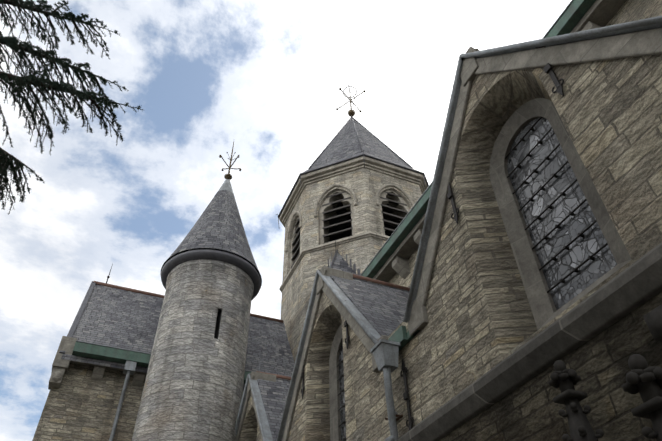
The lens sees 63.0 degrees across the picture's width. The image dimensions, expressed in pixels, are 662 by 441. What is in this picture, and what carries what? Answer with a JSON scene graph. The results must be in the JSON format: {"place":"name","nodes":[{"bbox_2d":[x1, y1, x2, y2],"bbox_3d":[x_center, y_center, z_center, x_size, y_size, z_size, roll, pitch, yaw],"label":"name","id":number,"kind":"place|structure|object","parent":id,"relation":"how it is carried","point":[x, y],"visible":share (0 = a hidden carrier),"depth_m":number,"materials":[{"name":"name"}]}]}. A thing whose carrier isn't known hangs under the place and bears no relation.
{"place":"outdoors","nodes":[
{"label":"outdoors","id":0,"kind":"place"},
{"bbox_2d":[0,0,142,214],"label":"cedar tree","id":1,"kind":"object","parent":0,"point":[82,97],"depth_m":7.35,"materials":[{"name":"green plant"}]},
{"bbox_2d":[93,281,283,322],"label":"roof ridge tiles","id":2,"kind":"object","parent":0,"point":[162,296],"depth_m":23.05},
{"bbox_2d":[0,0,570,440],"label":"sky","id":3,"kind":"structure","parent":0,"point":[263,77],"materials":[{"name":"white"}]},
{"bbox_2d":[331,252,356,274],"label":"tower broaches","id":4,"kind":"object","parent":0,"point":[340,263],"depth_m":24.20,"materials":[{"name":"grey stone"}]},
{"bbox_2d":[388,0,661,287],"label":"nave wall","id":5,"kind":"structure","parent":0,"point":[631,10],"depth_m":9.40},
{"bbox_2d":[360,0,595,278],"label":"gutter","id":6,"kind":"object","parent":5,"relation":"attached to","point":[572,16],"depth_m":13.69,"materials":[{"name":"metal"}]},
{"bbox_2d":[373,0,626,281],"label":"cornice","id":7,"kind":"structure","parent":5,"relation":"attached to","point":[600,13],"depth_m":13.90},
{"label":"ground","id":8,"kind":"structure","parent":0,"visible":0},
{"bbox_2d":[32,363,242,440],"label":"stone wall","id":9,"kind":"structure","parent":8,"relation":"on","point":[81,404],"depth_m":17.20,"materials":[{"name":"stone"}]},
{"bbox_2d":[48,336,243,390],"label":"cornice","id":10,"kind":"structure","parent":9,"relation":"attached to","point":[60,367],"depth_m":17.68,"materials":[{"name":"grey stone"}]},
{"bbox_2d":[72,342,250,383],"bbox_3d":[-4.680,5.183,18.791,8.020,0.340,0.355,15,-45,-18],"label":"gutter","id":11,"kind":"object","parent":9,"relation":"attached to","point":[81,349],"visible":0.29,"depth_m":17.81,"materials":[{"name":"green metal"}]},
{"bbox_2d":[61,284,294,388],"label":"slate roof","id":12,"kind":"structure","parent":9,"relation":"on","point":[118,318],"depth_m":21.05,"materials":[{"name":"grey stone"}]},
{"bbox_2d":[59,281,95,353],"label":"roof verge","id":13,"kind":"structure","parent":12,"relation":"attached to","point":[79,313],"depth_m":19.96,"materials":[{"name":"grey stone"}]},
{"bbox_2d":[76,340,254,440],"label":"downspout","id":14,"kind":"object","parent":8,"relation":"on","point":[129,368],"visible":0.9,"depth_m":17.65,"materials":[{"name":"metal"}]},
{"bbox_2d":[132,259,253,440],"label":"turret","id":15,"kind":"object","parent":8,"relation":"on","point":[193,386],"visible":0.96,"depth_m":17.36,"materials":[{"name":"stone"}]},
{"bbox_2d":[161,249,260,300],"bbox_3d":[-4.634,2.376,20.932,3.820,0.390,3.820,15,-45,-18],"label":"cornice ring","id":16,"kind":"object","parent":15,"relation":"attached to","point":[248,268],"visible":0.67,"depth_m":19.80,"materials":[{"name":"grey stone"}]},
{"bbox_2d":[160,179,261,287],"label":"turret roof","id":17,"kind":"structure","parent":15,"relation":"on","point":[218,225],"depth_m":21.27,"materials":[{"name":"grey stone"}]},
{"bbox_2d":[219,142,240,179],"bbox_3d":[-4.773,-2.941,25.807,0.948,3.000,0.951,0,-43,-2],"label":"finial","id":18,"kind":"object","parent":17,"relation":"on","point":[228,176],"visible":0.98,"depth_m":25.33,"materials":[{"name":"black metal"}]},
{"bbox_2d":[280,168,421,361],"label":"tower","id":19,"kind":"structure","parent":8,"relation":"on","point":[365,185],"depth_m":27.03,"materials":[{"name":"stone"}]},
{"bbox_2d":[312,249,360,287],"bbox_3d":[1.801,4.986,27.078,8.289,3.621,8.289,15,-45,-18],"label":"cresting","id":20,"kind":"object","parent":19,"relation":"attached to","point":[354,265],"visible":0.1,"depth_m":24.40,"materials":[{"name":"grey metal"}]},
{"bbox_2d":[291,191,407,267],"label":"louvers","id":21,"kind":"object","parent":19,"relation":"on","point":[296,241],"visible":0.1,"depth_m":27.47,"materials":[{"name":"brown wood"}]},
{"bbox_2d":[285,184,413,251],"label":"window arch moldings","id":22,"kind":"structure","parent":19,"relation":"on","point":[354,197],"depth_m":28.02,"materials":[{"name":"grey stone"}]},
{"bbox_2d":[276,150,428,223],"bbox_3d":[1.671,0.005,31.644,9.116,1.199,9.116,15,-45,-18],"label":"tower eave edge","id":23,"kind":"object","parent":19,"relation":"attached to","point":[345,160],"visible":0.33,"depth_m":29.07,"materials":[{"name":"grey stone"}]},
{"bbox_2d":[279,156,427,291],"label":"tower bands","id":24,"kind":"object","parent":19,"relation":"attached to","point":[357,164],"visible":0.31,"depth_m":28.72,"materials":[{"name":"beige stone"}]},
{"bbox_2d":[302,118,414,172],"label":"tower roof","id":25,"kind":"structure","parent":19,"relation":"on","point":[344,144],"depth_m":31.75,"materials":[{"name":"grey tile"}]},
{"bbox_2d":[336,84,365,116],"bbox_3d":[1.441,-8.745,39.665,1.939,3.940,1.946,4,-43,-6],"label":"finial","id":26,"kind":"object","parent":25,"relation":"on","point":[351,112],"visible":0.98,"depth_m":39.59,"materials":[{"name":"black metal"}]},
{"bbox_2d":[308,116,412,168],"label":"tower hips","id":27,"kind":"object","parent":25,"relation":"on","point":[358,142],"visible":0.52,"depth_m":33.16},
{"bbox_2d":[370,339,400,440],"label":"hoppers and pipes","id":28,"kind":"object","parent":8,"relation":"on","point":[385,352],"visible":0.98,"depth_m":8.11,"materials":[{"name":"metal"}]},
{"bbox_2d":[239,54,661,440],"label":"front wall","id":29,"kind":"structure","parent":8,"relation":"on","point":[490,305],"depth_m":6.78,"materials":[{"name":"stone"}]},
{"bbox_2d":[257,275,408,440],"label":"bay roofs","id":30,"kind":"structure","parent":29,"relation":"attached to","point":[381,308],"depth_m":12.54,"materials":[{"name":"stone"}]},
{"bbox_2d":[256,274,409,379],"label":"roof ridge tiles","id":31,"kind":"object","parent":30,"relation":"on","point":[370,280],"visible":0.06,"depth_m":13.67,"materials":[{"name":"tile"}]},
{"bbox_2d":[337,345,345,440],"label":"window bars","id":32,"kind":"object","parent":29,"relation":"attached to","point":[341,392],"visible":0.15,"depth_m":11.54,"materials":[{"name":"metal"}]},
{"bbox_2d":[339,343,345,440],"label":"glass","id":33,"kind":"object","parent":29,"relation":"attached to","point":[342,401],"depth_m":11.56,"materials":[{"name":"grey glass"}]},
{"bbox_2d":[385,414,402,421],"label":"pipe brackets","id":34,"kind":"object","parent":29,"relation":"attached to","point":[399,417],"visible":0.64,"depth_m":7.96,"materials":[{"name":"metal"}]},
{"bbox_2d":[388,325,418,350],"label":"valley gutters","id":35,"kind":"object","parent":29,"relation":"on","point":[401,336],"visible":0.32,"depth_m":8.38,"materials":[{"name":"green paint"}]},
{"bbox_2d":[301,46,563,429],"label":"wall anchors","id":36,"kind":"object","parent":29,"relation":"attached to","point":[548,68],"depth_m":7.87,"materials":[{"name":"metal"}]},
{"bbox_2d":[236,28,661,440],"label":"coping","id":37,"kind":"object","parent":29,"relation":"on","point":[639,43],"visible":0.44,"depth_m":8.27,"materials":[{"name":"stone"}]},
{"bbox_2d":[235,16,661,440],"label":"gable coping","id":38,"kind":"object","parent":37,"relation":"on","point":[370,331],"visible":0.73,"depth_m":8.63,"materials":[{"name":"grey stone"}]},
{"bbox_2d":[397,242,661,440],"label":"string course","id":39,"kind":"object","parent":29,"relation":"attached to","point":[631,288],"visible":1,"depth_m":5.41,"materials":[{"name":"stone"}]},
{"bbox_2d":[505,117,607,292],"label":"window bars","id":40,"kind":"object","parent":29,"relation":"attached to","point":[566,247],"visible":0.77,"depth_m":6.90,"materials":[{"name":"metal"}]},
{"bbox_2d":[507,118,616,309],"bbox_3d":[2.849,-0.277,7.025,0.001,3.020,1.120,15,-45,-18],"label":"glass","id":41,"kind":"object","parent":29,"relation":"attached to","point":[581,250],"visible":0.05,"depth_m":6.81,"materials":[{"name":"grey glass"}]},
{"bbox_2d":[548,305,661,440],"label":"carved pinnacles","id":42,"kind":"object","parent":8,"relation":"on","point":[643,379],"visible":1,"depth_m":4.30,"materials":[{"name":"stone"}]}
]}

